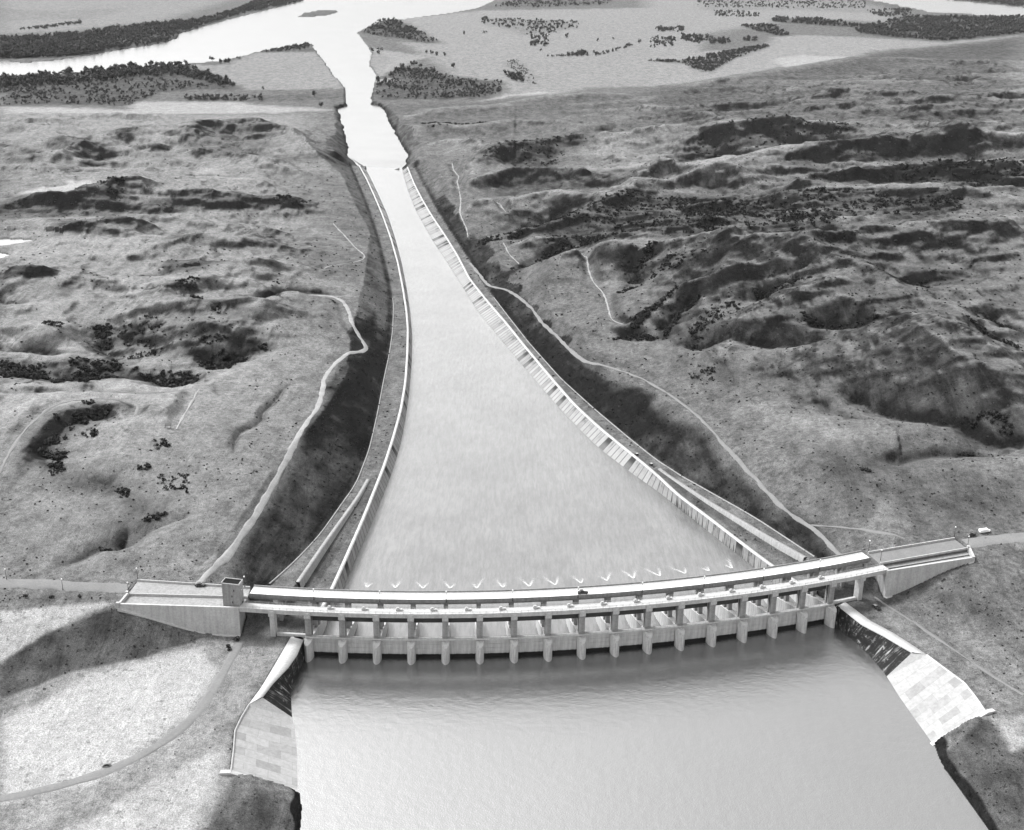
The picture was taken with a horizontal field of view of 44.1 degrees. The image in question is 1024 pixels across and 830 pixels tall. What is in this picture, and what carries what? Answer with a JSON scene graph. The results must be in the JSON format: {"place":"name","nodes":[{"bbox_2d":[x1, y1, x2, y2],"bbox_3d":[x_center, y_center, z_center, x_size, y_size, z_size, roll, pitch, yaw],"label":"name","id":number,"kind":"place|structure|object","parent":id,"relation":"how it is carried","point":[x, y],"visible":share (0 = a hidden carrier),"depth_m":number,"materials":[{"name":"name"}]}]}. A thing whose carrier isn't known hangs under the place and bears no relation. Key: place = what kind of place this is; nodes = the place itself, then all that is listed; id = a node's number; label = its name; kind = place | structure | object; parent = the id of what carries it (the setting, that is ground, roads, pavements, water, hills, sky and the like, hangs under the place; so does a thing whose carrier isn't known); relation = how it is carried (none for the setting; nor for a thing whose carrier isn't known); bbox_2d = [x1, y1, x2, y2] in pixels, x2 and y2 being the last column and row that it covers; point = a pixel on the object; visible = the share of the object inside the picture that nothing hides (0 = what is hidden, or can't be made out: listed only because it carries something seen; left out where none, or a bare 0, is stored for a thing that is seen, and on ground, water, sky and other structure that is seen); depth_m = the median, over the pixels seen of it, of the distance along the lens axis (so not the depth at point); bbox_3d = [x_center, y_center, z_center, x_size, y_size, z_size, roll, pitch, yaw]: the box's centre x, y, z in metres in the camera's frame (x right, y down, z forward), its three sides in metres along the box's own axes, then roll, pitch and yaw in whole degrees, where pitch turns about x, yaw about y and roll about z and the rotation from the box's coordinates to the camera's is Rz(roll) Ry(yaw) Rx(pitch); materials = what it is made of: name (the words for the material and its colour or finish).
{"place":"outdoors","nodes":[
{"label":"outdoors","id":0,"kind":"place"},
{"bbox_2d":[0,239,31,245],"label":"pond water","id":1,"kind":"structure","parent":0,"point":[5,241],"depth_m":1246.46,"materials":[{"name":"white liquid"}]},
{"bbox_2d":[0,578,129,592],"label":"approach road","id":2,"kind":"structure","parent":0,"point":[58,584],"depth_m":575.71,"materials":[{"name":"grey asphalt"}]},
{"bbox_2d":[0,398,139,472],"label":"track","id":3,"kind":"structure","parent":0,"point":[13,446],"depth_m":743.25,"materials":[{"name":"grey soil"}]},
{"bbox_2d":[0,642,243,801],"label":"track","id":4,"kind":"structure","parent":0,"point":[194,715],"depth_m":485.62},
{"bbox_2d":[75,390,181,392],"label":"track","id":5,"kind":"structure","parent":0,"point":[137,392],"depth_m":820.28,"materials":[{"name":"grey soil"}]},
{"bbox_2d":[176,389,199,428],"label":"track","id":6,"kind":"structure","parent":0,"point":[190,404],"depth_m":785.02,"materials":[{"name":"grey soil"}]},
{"bbox_2d":[221,577,243,606],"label":"control house","id":7,"kind":"structure","parent":0,"point":[232,592],"depth_m":557.98,"materials":[{"name":"concrete"}]},
{"bbox_2d":[196,295,367,582],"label":"dirt road","id":8,"kind":"structure","parent":0,"point":[225,556],"depth_m":703.77,"materials":[{"name":"grey soil"}]},
{"bbox_2d":[324,223,364,268],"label":"track","id":9,"kind":"structure","parent":0,"point":[350,242],"depth_m":1336.12,"materials":[{"name":"grey soil"}]},
{"bbox_2d":[352,158,406,167],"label":"outfall water","id":10,"kind":"structure","parent":0,"point":[376,163],"depth_m":2019.18,"materials":[{"name":"white liquid"}]},
{"bbox_2d":[452,163,468,236],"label":"track","id":11,"kind":"structure","parent":0,"point":[460,201],"depth_m":1594.83,"materials":[{"name":"grey soil"}]},
{"bbox_2d":[0,0,1023,829],"bbox_3d":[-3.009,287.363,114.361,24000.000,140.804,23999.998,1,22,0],"label":"ground","id":12,"kind":"structure","parent":0,"point":[632,112],"depth_m":980.59,"materials":[{"name":"grey plant"}]},
{"bbox_2d":[116,579,250,636],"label":"abutment","id":13,"kind":"object","parent":12,"relation":"on","point":[189,606],"visible":0.91,"depth_m":561.36,"materials":[{"name":"concrete"}]},
{"bbox_2d":[195,582,205,586],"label":"parked car","id":14,"kind":"object","parent":13,"relation":"on","point":[198,584],"visible":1,"depth_m":575.94,"materials":[{"name":"black paint"}]},
{"bbox_2d":[220,636,304,791],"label":"approach wall","id":15,"kind":"structure","parent":12,"relation":"on","point":[264,744],"depth_m":504.34,"materials":[{"name":"concrete"}]},
{"bbox_2d":[270,298,393,583],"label":"drain kerb","id":16,"kind":"structure","parent":12,"relation":"on","point":[283,571],"depth_m":737.79,"materials":[{"name":"concrete"}]},
{"bbox_2d":[296,479,369,587],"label":"retaining wall","id":17,"kind":"structure","parent":12,"relation":"on","point":[307,572],"depth_m":656.43,"materials":[{"name":"concrete"}]},
{"bbox_2d":[313,166,411,628],"bbox_3d":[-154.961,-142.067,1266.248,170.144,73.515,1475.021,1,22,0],"label":"chute wall","id":18,"kind":"structure","parent":12,"relation":"on","point":[364,525],"depth_m":793.82,"materials":[{"name":"concrete"}]},
{"bbox_2d":[0,0,1023,104],"bbox_3d":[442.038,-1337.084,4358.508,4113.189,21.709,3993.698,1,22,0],"label":"woodland","id":19,"kind":"object","parent":12,"relation":"on","point":[136,30],"visible":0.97,"depth_m":3965.74,"materials":[{"name":"black plant"}]},
{"bbox_2d":[0,114,1023,550],"bbox_3d":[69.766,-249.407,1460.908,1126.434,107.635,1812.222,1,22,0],"label":"brushwood","id":20,"kind":"object","parent":12,"relation":"on","point":[640,266],"visible":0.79,"depth_m":1239.10,"materials":[{"name":"black plant"}]},
{"bbox_2d":[0,118,1023,829],"bbox_3d":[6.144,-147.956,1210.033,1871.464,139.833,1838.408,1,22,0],"label":"sage tufts","id":21,"kind":"object","parent":12,"relation":"on","point":[602,360],"visible":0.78,"depth_m":934.78,"materials":[{"name":"grey plant"}]},
{"bbox_2d":[239,550,888,664],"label":"spillway dam","id":22,"kind":"structure","parent":12,"relation":"on","point":[780,611],"depth_m":570.10,"materials":[{"name":"concrete"}]},
{"bbox_2d":[577,590,587,594],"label":"parked car","id":23,"kind":"object","parent":22,"relation":"on","point":[582,592],"visible":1,"depth_m":573.10,"materials":[{"name":"black paint"}]},
{"bbox_2d":[403,167,823,599],"bbox_3d":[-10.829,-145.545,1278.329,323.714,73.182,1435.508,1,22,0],"label":"chute wall","id":24,"kind":"structure","parent":12,"relation":"on","point":[596,434],"depth_m":899.16,"materials":[{"name":"concrete"}]},
{"bbox_2d":[493,297,813,556],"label":"drain kerb","id":25,"kind":"structure","parent":12,"relation":"on","point":[654,457],"depth_m":776.38,"materials":[{"name":"concrete"}]},
{"bbox_2d":[658,468,806,561],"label":"retaining wall","id":26,"kind":"structure","parent":12,"relation":"on","point":[786,549],"depth_m":681.78,"materials":[{"name":"concrete"}]},
{"bbox_2d":[871,604,880,609],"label":"parked car","id":27,"kind":"object","parent":12,"relation":"on","point":[875,606],"visible":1,"depth_m":588.89,"materials":[{"name":"black paint"}]},
{"bbox_2d":[835,602,995,745],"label":"approach wall","id":28,"kind":"structure","parent":12,"relation":"on","point":[939,700],"depth_m":542.59,"materials":[{"name":"concrete"}]},
{"bbox_2d":[867,537,974,598],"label":"abutment","id":29,"kind":"object","parent":12,"relation":"on","point":[910,565],"visible":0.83,"depth_m":606.90,"materials":[{"name":"concrete"}]},
{"bbox_2d":[978,528,990,532],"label":"parked car","id":30,"kind":"object","parent":12,"relation":"on","point":[982,530],"visible":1,"depth_m":632.77,"materials":[{"name":"white paint"}]},
{"bbox_2d":[0,0,1023,169],"bbox_3d":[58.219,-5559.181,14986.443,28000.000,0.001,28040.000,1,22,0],"label":"river water","id":31,"kind":"structure","parent":0,"point":[341,48],"depth_m":3825.73,"materials":[{"name":"white liquid"}]},
{"bbox_2d":[323,167,795,636],"bbox_3d":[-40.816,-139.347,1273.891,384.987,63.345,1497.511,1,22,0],"label":"chute water","id":32,"kind":"structure","parent":0,"point":[507,473],"depth_m":738.37,"materials":[{"name":"white liquid"}]},
{"bbox_2d":[581,253,621,323],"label":"track","id":33,"kind":"structure","parent":0,"point":[606,301],"depth_m":1098.48,"materials":[{"name":"grey soil"}]},
{"bbox_2d":[291,622,988,829],"bbox_3d":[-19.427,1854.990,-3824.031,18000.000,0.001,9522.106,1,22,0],"label":"reservoir water","id":34,"kind":"structure","parent":0,"point":[816,726],"depth_m":507.13,"materials":[{"name":"grey liquid"}]},
{"bbox_2d":[469,263,840,554],"bbox_3d":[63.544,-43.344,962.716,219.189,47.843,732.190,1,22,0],"label":"dirt road","id":35,"kind":"structure","parent":0,"point":[779,504],"depth_m":774.55,"materials":[{"name":"grey soil"}]},
{"bbox_2d":[811,524,904,538],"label":"dirt road","id":36,"kind":"structure","parent":0,"point":[875,531],"depth_m":644.67,"materials":[{"name":"grey soil"}]},
{"bbox_2d":[874,597,1023,695],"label":"track","id":37,"kind":"structure","parent":0,"point":[924,629],"depth_m":559.50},
{"bbox_2d":[961,532,1023,547],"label":"approach road","id":38,"kind":"structure","parent":0,"point":[982,541],"depth_m":626.34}
]}

